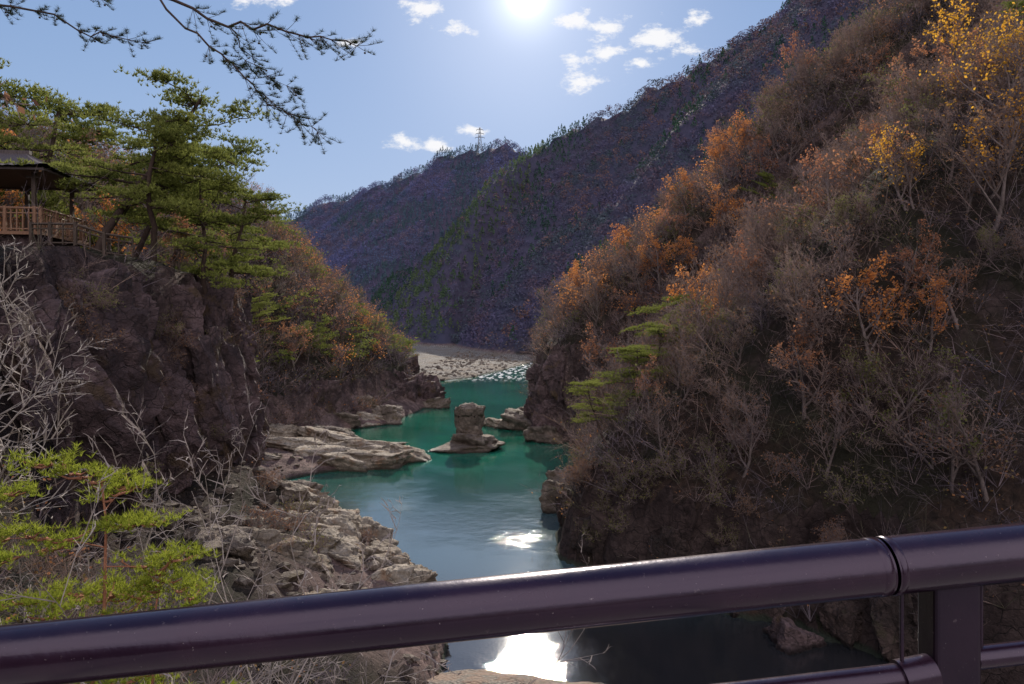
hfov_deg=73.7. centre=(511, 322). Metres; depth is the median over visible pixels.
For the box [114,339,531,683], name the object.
river stones
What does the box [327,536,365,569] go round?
boulder
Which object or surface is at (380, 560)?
boulder
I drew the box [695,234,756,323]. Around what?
bare tree
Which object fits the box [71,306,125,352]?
bare shrub
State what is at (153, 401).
rock outcrop
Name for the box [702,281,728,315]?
autumn tree
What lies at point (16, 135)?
bare tree
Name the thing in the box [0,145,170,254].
pine tree
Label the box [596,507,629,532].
bare shrub
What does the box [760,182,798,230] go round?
bare tree
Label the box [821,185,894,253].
bare tree
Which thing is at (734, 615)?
rock outcrop
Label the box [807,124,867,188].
bare tree
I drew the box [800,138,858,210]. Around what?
bare tree
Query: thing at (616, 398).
bare tree
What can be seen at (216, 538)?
boulder
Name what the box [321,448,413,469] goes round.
boulder
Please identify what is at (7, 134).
autumn tree
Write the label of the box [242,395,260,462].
rock outcrop
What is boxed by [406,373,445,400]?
boulder
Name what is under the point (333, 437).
boulder
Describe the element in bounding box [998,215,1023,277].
bare tree
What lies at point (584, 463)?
bare shrub
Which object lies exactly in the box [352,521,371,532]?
boulder
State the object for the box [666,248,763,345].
bare tree
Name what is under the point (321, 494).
boulder
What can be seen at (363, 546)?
boulder
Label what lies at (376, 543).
boulder
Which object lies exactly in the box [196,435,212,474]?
rock outcrop
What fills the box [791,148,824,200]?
autumn tree
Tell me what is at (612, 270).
bare tree
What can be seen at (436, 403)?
boulder
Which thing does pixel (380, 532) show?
boulder
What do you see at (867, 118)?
bare tree
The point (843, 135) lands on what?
bare tree
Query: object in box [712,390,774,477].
bare tree
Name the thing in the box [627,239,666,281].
autumn tree
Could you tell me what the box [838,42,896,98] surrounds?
autumn tree
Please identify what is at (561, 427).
rock outcrop
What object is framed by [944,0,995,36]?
bare tree
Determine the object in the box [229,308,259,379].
rock outcrop
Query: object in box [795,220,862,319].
bare tree
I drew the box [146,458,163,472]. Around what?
bare shrub
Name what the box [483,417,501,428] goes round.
boulder
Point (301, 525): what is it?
boulder
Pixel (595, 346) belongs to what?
autumn tree
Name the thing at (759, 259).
bare tree
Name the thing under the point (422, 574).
boulder
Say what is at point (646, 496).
bare shrub
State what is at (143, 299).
rock outcrop
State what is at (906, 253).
autumn tree
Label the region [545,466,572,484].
boulder
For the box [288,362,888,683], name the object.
river
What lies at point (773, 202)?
bare tree
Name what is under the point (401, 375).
rock outcrop
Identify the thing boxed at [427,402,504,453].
rock pillar
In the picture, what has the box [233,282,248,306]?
bare shrub
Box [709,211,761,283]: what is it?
bare tree
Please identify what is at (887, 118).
bare tree
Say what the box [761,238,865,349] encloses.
bare tree
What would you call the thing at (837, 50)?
bare tree
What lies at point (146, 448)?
rock outcrop
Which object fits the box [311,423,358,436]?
boulder
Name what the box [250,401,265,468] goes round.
rock outcrop
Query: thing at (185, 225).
autumn tree
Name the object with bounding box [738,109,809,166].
bare tree
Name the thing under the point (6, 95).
bare tree
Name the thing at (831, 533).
bare shrub
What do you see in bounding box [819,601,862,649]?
rock outcrop
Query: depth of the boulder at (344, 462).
82.79 m
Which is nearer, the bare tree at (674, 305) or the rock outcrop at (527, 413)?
the bare tree at (674, 305)
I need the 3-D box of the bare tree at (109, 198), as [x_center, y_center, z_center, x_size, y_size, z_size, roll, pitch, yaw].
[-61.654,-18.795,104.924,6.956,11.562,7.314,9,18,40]
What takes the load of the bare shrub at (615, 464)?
on the ground
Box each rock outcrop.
[0,281,144,491]
[0,306,59,439]
[35,299,63,366]
[49,474,68,531]
[49,494,71,561]
[50,380,80,442]
[50,499,80,551]
[55,278,106,316]
[55,414,104,553]
[58,277,164,429]
[66,291,150,468]
[85,266,132,298]
[86,463,103,491]
[101,417,150,507]
[108,259,159,340]
[118,449,147,498]
[141,425,153,458]
[147,436,158,479]
[148,418,154,444]
[152,336,204,462]
[152,434,195,493]
[168,326,245,469]
[171,284,205,335]
[190,277,234,341]
[194,424,202,467]
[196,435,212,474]
[208,458,222,471]
[220,331,248,434]
[221,352,227,366]
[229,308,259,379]
[233,293,244,315]
[233,387,240,399]
[233,393,259,462]
[241,295,251,331]
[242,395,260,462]
[245,366,252,394]
[250,378,269,431]
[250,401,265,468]
[311,380,341,410]
[323,404,336,413]
[387,383,406,395]
[395,371,407,379]
[400,374,418,401]
[407,354,419,373]
[523,392,533,419]
[524,363,542,396]
[529,395,536,408]
[529,398,556,426]
[535,369,548,403]
[536,354,539,363]
[542,350,565,407]
[545,403,557,422]
[554,411,568,436]
[555,497,562,526]
[561,494,567,508]
[561,504,569,524]
[567,489,573,503]
[568,514,597,554]
[590,506,610,562]
[638,555,646,560]
[648,525,686,559]
[685,542,704,555]
[689,549,712,555]
[713,540,734,552]
[730,612,739,617]
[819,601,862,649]
[868,594,915,662]
[907,626,917,651]
[913,610,917,648]
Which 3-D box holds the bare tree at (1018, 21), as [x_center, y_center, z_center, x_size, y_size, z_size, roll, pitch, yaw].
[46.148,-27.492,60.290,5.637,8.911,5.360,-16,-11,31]
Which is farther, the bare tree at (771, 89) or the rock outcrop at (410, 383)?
the rock outcrop at (410, 383)
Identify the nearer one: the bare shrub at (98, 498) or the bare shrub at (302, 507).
the bare shrub at (98, 498)
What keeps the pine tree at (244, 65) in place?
on the ground
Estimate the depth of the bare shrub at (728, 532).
43.41 m
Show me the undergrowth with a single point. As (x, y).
(820, 210)
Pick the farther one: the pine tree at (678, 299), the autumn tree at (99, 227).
the pine tree at (678, 299)
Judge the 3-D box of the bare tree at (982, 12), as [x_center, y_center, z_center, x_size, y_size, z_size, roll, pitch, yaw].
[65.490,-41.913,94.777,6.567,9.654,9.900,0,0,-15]
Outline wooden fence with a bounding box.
[29,222,133,257]
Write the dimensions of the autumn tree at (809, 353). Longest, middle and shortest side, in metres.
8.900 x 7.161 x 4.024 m
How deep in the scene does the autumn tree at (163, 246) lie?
106.28 m
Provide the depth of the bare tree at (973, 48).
61.27 m
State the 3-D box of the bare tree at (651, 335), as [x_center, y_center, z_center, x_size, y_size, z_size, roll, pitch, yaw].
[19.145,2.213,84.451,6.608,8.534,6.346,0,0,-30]
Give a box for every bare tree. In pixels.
[0,80,46,119]
[0,234,115,530]
[1,116,47,155]
[47,126,157,247]
[88,162,126,227]
[530,278,562,339]
[543,273,583,329]
[565,372,631,438]
[573,343,640,419]
[576,268,610,322]
[584,330,609,370]
[585,253,614,283]
[589,238,624,285]
[595,362,638,422]
[597,368,633,389]
[600,341,636,386]
[609,326,686,400]
[612,290,651,344]
[613,228,652,273]
[616,253,651,301]
[624,318,658,357]
[630,299,705,383]
[631,211,674,251]
[634,307,678,346]
[636,388,693,473]
[637,319,681,380]
[639,330,686,385]
[647,186,681,217]
[647,272,696,320]
[647,283,688,314]
[649,281,707,337]
[650,301,679,338]
[656,165,702,209]
[658,325,707,388]
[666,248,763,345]
[669,347,720,404]
[683,296,771,363]
[686,315,713,354]
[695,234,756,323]
[701,262,737,304]
[702,367,769,433]
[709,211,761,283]
[711,197,747,251]
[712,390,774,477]
[712,409,759,457]
[714,306,757,370]
[718,279,767,325]
[720,240,781,291]
[726,200,770,253]
[729,189,806,268]
[733,209,771,245]
[734,202,793,261]
[737,233,782,295]
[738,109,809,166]
[739,277,778,324]
[747,73,790,124]
[747,74,792,136]
[756,182,799,221]
[757,84,790,127]
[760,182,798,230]
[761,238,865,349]
[765,256,826,320]
[767,56,807,104]
[771,213,824,258]
[773,176,802,199]
[775,182,804,214]
[782,170,816,205]
[784,41,823,91]
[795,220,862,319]
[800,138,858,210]
[800,387,869,477]
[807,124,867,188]
[812,145,854,214]
[818,109,915,193]
[820,23,856,68]
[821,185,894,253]
[824,19,879,70]
[831,333,964,434]
[834,119,867,155]
[835,116,880,154]
[841,115,905,156]
[844,11,889,59]
[844,101,905,146]
[844,180,891,247]
[847,111,875,156]
[852,378,992,493]
[856,109,883,145]
[857,2,915,40]
[857,61,961,142]
[860,57,952,136]
[880,136,938,208]
[903,54,968,118]
[904,362,1023,501]
[910,98,972,179]
[911,0,956,17]
[911,44,955,84]
[913,94,979,135]
[927,13,985,63]
[930,36,974,80]
[937,96,1023,230]
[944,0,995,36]
[946,148,997,221]
[953,28,1007,68]
[954,40,1023,115]
[955,0,1001,43]
[958,14,1004,45]
[966,33,1023,125]
[969,220,1018,266]
[972,0,1010,23]
[973,0,1021,36]
[977,31,1023,86]
[983,87,1023,157]
[994,0,1023,36]
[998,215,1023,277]
[1002,42,1022,83]
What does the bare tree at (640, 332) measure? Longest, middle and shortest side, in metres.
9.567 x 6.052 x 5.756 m
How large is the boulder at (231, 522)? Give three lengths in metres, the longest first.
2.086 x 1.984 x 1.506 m
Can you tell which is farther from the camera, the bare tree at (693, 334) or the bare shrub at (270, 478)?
the bare tree at (693, 334)
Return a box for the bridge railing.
[0,522,1023,683]
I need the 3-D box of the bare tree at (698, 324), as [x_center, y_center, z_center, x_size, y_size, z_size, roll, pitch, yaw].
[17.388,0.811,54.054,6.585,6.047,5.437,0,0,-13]
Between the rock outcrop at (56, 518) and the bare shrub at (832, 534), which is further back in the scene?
the bare shrub at (832, 534)
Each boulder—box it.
[192,523,242,559]
[200,525,255,560]
[222,518,244,526]
[246,515,291,531]
[249,508,286,518]
[250,527,292,545]
[254,539,264,545]
[255,491,276,503]
[262,422,300,437]
[262,453,281,461]
[263,535,317,560]
[265,437,326,451]
[277,481,309,501]
[282,479,323,490]
[287,510,320,522]
[288,549,333,576]
[290,521,340,530]
[292,482,320,503]
[293,445,356,456]
[293,501,322,509]
[296,426,364,442]
[301,528,343,553]
[302,501,340,514]
[302,588,351,594]
[305,551,330,574]
[309,489,329,497]
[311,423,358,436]
[316,453,367,472]
[317,511,361,540]
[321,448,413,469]
[321,496,339,507]
[326,440,407,449]
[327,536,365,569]
[334,412,360,427]
[337,506,349,515]
[345,534,375,554]
[346,509,361,517]
[351,517,398,545]
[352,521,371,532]
[355,395,376,408]
[356,411,383,427]
[360,544,368,554]
[367,543,390,553]
[368,540,409,559]
[371,404,402,424]
[371,554,402,566]
[371,564,437,583]
[379,441,431,462]
[379,564,414,584]
[382,547,410,560]
[388,556,412,564]
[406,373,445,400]
[422,397,450,408]
[427,669,603,683]
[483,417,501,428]
[497,408,531,430]
[523,424,564,443]
[539,479,571,513]
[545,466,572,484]
[762,615,826,654]
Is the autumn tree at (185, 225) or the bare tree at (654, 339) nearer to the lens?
the autumn tree at (185, 225)
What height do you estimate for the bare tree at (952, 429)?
6.766 m
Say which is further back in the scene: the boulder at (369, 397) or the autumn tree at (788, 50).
the boulder at (369, 397)
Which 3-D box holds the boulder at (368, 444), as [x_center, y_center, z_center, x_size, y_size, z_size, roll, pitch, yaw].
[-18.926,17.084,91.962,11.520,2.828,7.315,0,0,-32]
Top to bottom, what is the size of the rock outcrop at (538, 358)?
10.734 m
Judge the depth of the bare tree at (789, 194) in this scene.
89.81 m
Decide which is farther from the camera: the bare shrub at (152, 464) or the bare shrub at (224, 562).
the bare shrub at (152, 464)
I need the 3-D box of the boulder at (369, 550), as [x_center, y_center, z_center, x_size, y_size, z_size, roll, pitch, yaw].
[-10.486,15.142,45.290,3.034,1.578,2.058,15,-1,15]
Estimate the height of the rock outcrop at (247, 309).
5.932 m
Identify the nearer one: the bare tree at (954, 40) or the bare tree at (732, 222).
the bare tree at (732, 222)
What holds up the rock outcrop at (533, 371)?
on the ground
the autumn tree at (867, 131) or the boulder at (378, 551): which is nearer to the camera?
the boulder at (378, 551)
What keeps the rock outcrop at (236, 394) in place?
on the ground
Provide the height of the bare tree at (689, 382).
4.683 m
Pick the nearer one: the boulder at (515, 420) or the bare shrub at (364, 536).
the bare shrub at (364, 536)
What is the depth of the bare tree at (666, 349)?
59.66 m
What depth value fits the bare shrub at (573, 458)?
55.48 m
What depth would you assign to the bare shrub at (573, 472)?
52.95 m
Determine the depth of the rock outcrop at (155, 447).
40.58 m
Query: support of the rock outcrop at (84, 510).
on the ground
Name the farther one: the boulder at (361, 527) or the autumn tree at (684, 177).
the autumn tree at (684, 177)
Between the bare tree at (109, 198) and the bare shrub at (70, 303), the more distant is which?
the bare tree at (109, 198)
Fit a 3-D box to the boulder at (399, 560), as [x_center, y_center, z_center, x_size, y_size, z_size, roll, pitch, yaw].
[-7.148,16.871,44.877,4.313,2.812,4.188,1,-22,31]
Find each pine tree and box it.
[0,0,383,153]
[0,58,123,230]
[0,64,279,250]
[0,76,145,224]
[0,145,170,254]
[45,97,230,261]
[56,135,221,256]
[84,133,287,277]
[107,166,288,294]
[148,182,305,290]
[157,250,195,272]
[250,292,291,348]
[286,319,336,364]
[563,379,627,444]
[591,345,669,423]
[605,321,690,404]
[619,290,705,353]
[738,169,784,207]
[996,0,1023,20]
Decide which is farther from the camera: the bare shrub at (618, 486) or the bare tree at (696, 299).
the bare tree at (696, 299)
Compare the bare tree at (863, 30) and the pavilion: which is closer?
the pavilion
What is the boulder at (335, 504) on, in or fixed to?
on the ground
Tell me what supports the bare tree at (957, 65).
on the ground
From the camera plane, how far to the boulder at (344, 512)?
51.88 m
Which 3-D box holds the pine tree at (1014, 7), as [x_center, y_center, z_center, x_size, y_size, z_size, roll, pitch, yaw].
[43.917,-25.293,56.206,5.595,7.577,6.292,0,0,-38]
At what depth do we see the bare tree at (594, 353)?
97.80 m
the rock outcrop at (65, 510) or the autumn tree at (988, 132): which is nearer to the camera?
the rock outcrop at (65, 510)
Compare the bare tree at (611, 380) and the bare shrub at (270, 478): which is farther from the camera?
the bare tree at (611, 380)
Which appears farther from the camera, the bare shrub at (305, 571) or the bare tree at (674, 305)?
the bare tree at (674, 305)
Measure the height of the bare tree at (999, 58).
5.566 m
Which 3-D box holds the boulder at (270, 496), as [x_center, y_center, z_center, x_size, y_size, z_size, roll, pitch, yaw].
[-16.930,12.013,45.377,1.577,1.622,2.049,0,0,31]
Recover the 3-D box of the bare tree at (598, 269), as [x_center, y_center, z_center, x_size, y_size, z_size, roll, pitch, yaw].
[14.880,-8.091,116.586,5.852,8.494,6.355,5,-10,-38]
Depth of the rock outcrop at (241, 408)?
49.26 m
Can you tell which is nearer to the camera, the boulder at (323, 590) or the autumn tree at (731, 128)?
the boulder at (323, 590)
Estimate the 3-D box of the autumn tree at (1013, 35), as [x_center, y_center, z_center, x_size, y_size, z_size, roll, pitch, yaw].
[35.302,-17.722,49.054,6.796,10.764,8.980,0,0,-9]
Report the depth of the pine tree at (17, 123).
53.97 m
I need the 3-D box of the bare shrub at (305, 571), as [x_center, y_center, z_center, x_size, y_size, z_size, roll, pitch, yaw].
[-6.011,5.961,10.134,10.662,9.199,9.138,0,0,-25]
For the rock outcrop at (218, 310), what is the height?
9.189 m
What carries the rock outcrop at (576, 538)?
on the ground
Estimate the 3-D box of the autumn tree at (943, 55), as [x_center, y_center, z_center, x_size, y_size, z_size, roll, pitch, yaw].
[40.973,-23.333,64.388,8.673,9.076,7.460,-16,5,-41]
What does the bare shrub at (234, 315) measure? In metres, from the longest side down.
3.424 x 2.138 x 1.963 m
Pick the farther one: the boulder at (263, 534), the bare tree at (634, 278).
the bare tree at (634, 278)
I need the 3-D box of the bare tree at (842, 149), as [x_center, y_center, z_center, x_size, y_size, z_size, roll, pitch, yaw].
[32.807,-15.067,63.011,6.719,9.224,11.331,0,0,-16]
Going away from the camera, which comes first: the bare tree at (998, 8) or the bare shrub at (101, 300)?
the bare shrub at (101, 300)
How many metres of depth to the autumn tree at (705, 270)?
97.17 m
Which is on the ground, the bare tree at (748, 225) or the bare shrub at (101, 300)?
the bare tree at (748, 225)
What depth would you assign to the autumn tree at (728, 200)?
98.95 m
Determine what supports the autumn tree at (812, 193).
on the ground
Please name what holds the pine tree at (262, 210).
on the ground
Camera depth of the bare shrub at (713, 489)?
43.97 m
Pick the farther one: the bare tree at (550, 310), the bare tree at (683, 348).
the bare tree at (550, 310)
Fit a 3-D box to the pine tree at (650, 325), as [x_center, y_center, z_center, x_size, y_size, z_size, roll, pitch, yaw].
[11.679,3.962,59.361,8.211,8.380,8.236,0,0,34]
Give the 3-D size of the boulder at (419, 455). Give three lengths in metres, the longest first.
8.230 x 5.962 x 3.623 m
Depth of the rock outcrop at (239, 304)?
52.23 m
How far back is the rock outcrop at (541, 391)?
107.54 m
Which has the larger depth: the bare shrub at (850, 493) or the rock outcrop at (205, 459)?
the rock outcrop at (205, 459)
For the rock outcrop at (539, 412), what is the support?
on the ground
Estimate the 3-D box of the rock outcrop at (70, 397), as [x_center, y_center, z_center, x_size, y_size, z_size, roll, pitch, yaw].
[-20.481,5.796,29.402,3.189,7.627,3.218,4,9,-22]
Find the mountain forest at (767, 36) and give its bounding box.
[282,0,889,351]
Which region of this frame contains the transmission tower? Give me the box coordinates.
[475,127,484,155]
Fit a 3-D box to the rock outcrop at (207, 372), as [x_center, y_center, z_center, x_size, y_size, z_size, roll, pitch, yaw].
[-21.577,5.475,46.556,5.271,11.356,4.004,-12,13,-32]
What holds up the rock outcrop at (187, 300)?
on the ground
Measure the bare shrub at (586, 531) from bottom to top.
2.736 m
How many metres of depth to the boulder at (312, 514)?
44.71 m
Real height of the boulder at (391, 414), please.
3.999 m
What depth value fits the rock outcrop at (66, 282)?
33.65 m
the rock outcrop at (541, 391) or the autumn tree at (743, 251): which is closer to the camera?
the autumn tree at (743, 251)
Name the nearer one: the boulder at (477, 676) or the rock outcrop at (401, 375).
the boulder at (477, 676)
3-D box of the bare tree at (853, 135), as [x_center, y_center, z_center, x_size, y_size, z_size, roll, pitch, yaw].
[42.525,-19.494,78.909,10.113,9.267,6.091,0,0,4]
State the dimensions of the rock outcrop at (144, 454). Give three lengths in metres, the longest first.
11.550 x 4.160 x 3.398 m
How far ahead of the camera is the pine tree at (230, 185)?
46.58 m
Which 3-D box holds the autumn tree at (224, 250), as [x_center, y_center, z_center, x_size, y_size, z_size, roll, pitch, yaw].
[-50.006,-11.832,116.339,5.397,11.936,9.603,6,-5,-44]
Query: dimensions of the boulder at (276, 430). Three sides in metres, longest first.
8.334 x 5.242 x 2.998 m
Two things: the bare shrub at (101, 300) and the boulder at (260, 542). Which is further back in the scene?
the boulder at (260, 542)
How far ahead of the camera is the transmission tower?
889.82 m
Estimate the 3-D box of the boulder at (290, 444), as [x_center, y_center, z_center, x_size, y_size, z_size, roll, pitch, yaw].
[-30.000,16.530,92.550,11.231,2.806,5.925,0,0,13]
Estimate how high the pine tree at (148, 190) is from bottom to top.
10.844 m
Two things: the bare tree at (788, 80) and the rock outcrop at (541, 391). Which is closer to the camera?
the rock outcrop at (541, 391)
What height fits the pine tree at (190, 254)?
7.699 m
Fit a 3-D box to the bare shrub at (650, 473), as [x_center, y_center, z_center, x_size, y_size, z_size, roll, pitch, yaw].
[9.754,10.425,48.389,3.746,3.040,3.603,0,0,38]
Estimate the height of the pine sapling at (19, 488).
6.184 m
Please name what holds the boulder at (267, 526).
on the ground
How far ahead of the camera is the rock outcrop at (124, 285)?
35.32 m
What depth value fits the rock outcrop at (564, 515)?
56.65 m
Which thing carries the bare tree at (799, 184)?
on the ground
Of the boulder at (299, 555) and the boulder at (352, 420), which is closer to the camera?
the boulder at (299, 555)
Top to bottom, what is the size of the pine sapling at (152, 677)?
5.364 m
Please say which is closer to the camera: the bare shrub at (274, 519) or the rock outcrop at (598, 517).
the bare shrub at (274, 519)
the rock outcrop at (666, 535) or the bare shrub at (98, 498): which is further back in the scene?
the rock outcrop at (666, 535)
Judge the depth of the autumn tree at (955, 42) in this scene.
52.61 m
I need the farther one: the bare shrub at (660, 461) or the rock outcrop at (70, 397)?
the bare shrub at (660, 461)
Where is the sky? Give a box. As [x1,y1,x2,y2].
[0,0,786,219]
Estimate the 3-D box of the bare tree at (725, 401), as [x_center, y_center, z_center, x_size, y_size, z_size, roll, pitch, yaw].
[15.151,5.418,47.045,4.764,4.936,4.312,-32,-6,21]
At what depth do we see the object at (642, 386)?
53.10 m
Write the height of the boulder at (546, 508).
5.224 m
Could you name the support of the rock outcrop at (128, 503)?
on the ground
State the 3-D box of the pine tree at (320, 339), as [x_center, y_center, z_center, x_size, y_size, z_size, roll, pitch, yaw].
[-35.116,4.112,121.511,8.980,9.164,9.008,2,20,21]
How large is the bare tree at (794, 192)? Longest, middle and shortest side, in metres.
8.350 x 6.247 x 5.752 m
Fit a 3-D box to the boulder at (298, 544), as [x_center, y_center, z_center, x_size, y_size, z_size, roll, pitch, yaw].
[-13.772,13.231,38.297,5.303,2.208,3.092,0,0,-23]
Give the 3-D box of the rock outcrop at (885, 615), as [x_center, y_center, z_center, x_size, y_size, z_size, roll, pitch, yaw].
[20.808,17.333,36.568,3.003,7.239,2.395,-14,0,-37]
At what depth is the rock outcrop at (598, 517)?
49.61 m
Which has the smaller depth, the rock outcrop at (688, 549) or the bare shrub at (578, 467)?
the rock outcrop at (688, 549)
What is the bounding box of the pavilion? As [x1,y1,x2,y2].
[0,150,101,245]
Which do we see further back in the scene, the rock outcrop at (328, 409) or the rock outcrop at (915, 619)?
the rock outcrop at (328, 409)
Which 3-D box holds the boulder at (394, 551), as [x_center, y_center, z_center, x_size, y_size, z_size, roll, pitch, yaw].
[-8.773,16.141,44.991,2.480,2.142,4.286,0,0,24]
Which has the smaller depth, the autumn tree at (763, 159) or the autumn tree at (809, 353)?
the autumn tree at (809, 353)
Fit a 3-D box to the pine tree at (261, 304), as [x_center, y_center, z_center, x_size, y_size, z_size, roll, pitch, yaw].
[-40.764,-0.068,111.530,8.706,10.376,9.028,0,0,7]
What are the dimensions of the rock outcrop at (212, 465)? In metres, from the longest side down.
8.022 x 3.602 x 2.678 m
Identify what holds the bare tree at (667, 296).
on the ground
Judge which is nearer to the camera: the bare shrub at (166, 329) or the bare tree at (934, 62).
the bare shrub at (166, 329)
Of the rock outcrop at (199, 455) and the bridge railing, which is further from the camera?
the rock outcrop at (199, 455)
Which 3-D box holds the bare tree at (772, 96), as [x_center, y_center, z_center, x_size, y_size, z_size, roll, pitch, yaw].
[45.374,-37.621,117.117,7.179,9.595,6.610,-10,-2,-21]
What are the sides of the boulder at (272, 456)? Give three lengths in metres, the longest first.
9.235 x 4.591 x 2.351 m
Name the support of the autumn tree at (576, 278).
on the ground
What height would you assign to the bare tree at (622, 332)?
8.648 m
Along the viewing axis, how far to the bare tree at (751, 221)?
63.46 m
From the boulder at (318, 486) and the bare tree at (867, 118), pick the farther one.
the bare tree at (867, 118)
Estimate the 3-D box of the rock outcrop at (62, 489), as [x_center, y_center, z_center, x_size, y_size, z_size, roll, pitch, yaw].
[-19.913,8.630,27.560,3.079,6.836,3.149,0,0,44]
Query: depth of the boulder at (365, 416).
119.55 m
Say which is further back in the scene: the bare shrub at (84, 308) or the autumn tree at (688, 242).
the autumn tree at (688, 242)
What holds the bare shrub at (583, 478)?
on the ground
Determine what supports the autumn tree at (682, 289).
on the ground
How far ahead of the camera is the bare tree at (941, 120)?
48.59 m
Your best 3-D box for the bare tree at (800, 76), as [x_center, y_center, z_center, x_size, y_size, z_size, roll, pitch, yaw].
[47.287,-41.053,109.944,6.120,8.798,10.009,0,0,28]
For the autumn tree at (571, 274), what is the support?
on the ground
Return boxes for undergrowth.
[0,0,1023,683]
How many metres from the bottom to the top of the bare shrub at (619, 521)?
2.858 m
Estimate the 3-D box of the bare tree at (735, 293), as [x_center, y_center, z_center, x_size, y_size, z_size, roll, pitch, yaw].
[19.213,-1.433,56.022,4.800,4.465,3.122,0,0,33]
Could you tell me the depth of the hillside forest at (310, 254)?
117.46 m
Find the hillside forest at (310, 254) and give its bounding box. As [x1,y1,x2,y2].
[0,0,1022,395]
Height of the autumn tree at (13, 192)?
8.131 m
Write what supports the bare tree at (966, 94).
on the ground
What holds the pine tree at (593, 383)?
on the ground
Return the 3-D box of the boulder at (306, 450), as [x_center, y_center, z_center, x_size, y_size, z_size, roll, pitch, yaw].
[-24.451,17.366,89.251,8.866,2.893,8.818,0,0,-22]
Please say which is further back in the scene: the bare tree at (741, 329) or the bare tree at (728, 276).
the bare tree at (728, 276)
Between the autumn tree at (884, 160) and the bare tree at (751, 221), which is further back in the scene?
the bare tree at (751, 221)
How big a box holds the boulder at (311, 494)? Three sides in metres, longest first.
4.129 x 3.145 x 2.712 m
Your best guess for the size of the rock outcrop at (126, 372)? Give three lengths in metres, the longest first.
9.944 x 5.326 x 4.190 m
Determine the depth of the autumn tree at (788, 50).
112.66 m
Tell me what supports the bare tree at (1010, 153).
on the ground
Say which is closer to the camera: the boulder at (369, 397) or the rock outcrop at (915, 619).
the rock outcrop at (915, 619)
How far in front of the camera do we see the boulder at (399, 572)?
41.22 m
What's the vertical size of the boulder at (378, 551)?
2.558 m
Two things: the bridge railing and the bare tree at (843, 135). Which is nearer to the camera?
the bridge railing
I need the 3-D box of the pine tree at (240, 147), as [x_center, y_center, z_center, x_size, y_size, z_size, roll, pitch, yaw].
[-25.676,-7.950,55.567,14.311,15.430,13.660,0,0,-44]
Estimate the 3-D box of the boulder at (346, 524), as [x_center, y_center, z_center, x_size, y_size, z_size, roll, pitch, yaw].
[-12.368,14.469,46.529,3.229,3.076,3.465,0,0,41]
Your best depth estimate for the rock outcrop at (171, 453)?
41.02 m
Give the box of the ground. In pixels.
[0,0,1023,683]
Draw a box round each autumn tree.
[0,128,19,147]
[0,189,30,227]
[75,191,147,254]
[157,210,198,270]
[157,213,175,262]
[207,229,232,276]
[271,319,313,369]
[558,263,590,310]
[559,259,588,297]
[578,321,631,381]
[607,223,640,262]
[607,274,661,317]
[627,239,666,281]
[633,231,678,289]
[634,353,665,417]
[655,193,689,249]
[661,168,697,212]
[666,263,730,337]
[668,234,713,273]
[696,258,714,289]
[697,120,743,164]
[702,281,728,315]
[703,134,743,183]
[704,183,745,251]
[705,109,756,165]
[720,118,760,162]
[727,227,771,288]
[739,134,784,188]
[747,144,853,224]
[763,299,838,419]
[769,30,826,91]
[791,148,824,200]
[795,177,826,213]
[818,250,917,361]
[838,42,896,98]
[841,115,893,165]
[859,119,933,210]
[880,53,926,118]
[881,87,903,118]
[883,215,947,292]
[883,276,963,351]
[889,22,972,102]
[900,230,977,328]
[917,7,1023,133]
[923,0,1023,112]
[939,26,1001,122]
[954,82,1023,198]
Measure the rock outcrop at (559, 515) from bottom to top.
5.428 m
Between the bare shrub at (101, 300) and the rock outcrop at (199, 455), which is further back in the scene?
the rock outcrop at (199, 455)
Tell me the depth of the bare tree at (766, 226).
67.15 m
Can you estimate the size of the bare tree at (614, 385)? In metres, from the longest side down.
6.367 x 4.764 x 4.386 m
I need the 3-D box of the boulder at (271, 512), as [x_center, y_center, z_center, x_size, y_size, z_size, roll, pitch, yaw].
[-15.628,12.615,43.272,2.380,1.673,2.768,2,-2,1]
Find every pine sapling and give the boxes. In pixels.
[0,441,222,683]
[0,478,93,624]
[61,538,248,683]
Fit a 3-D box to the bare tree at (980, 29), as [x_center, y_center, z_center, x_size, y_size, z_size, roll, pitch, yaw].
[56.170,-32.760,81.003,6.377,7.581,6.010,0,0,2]
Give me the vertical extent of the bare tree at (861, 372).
6.805 m
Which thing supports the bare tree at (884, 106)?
on the ground
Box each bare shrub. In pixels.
[0,391,379,683]
[0,403,462,683]
[0,410,415,683]
[60,288,90,324]
[61,294,94,316]
[68,267,125,312]
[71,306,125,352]
[77,491,610,683]
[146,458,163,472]
[155,319,199,351]
[156,306,184,338]
[230,306,241,325]
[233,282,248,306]
[240,501,311,531]
[252,467,285,491]
[275,519,335,552]
[277,494,322,520]
[360,526,373,544]
[554,456,593,485]
[564,452,608,480]
[567,444,598,464]
[567,455,586,482]
[573,465,597,491]
[573,515,599,541]
[594,450,639,484]
[596,468,628,496]
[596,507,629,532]
[603,495,639,532]
[615,467,661,506]
[619,451,673,482]
[646,446,705,479]
[689,431,748,474]
[701,464,741,512]
[706,516,740,547]
[732,490,764,517]
[761,450,814,494]
[810,516,852,542]
[815,456,890,509]
[819,523,845,541]
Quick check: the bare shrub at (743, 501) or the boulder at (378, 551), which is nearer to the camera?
the bare shrub at (743, 501)
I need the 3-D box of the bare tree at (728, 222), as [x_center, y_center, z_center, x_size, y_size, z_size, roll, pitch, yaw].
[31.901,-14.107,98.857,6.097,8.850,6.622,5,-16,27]
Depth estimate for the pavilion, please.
44.17 m
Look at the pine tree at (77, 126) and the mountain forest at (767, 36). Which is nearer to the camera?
the pine tree at (77, 126)
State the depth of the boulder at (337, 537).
41.79 m
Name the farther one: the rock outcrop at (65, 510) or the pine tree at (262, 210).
the pine tree at (262, 210)
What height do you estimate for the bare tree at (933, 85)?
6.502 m
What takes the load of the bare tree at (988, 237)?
on the ground

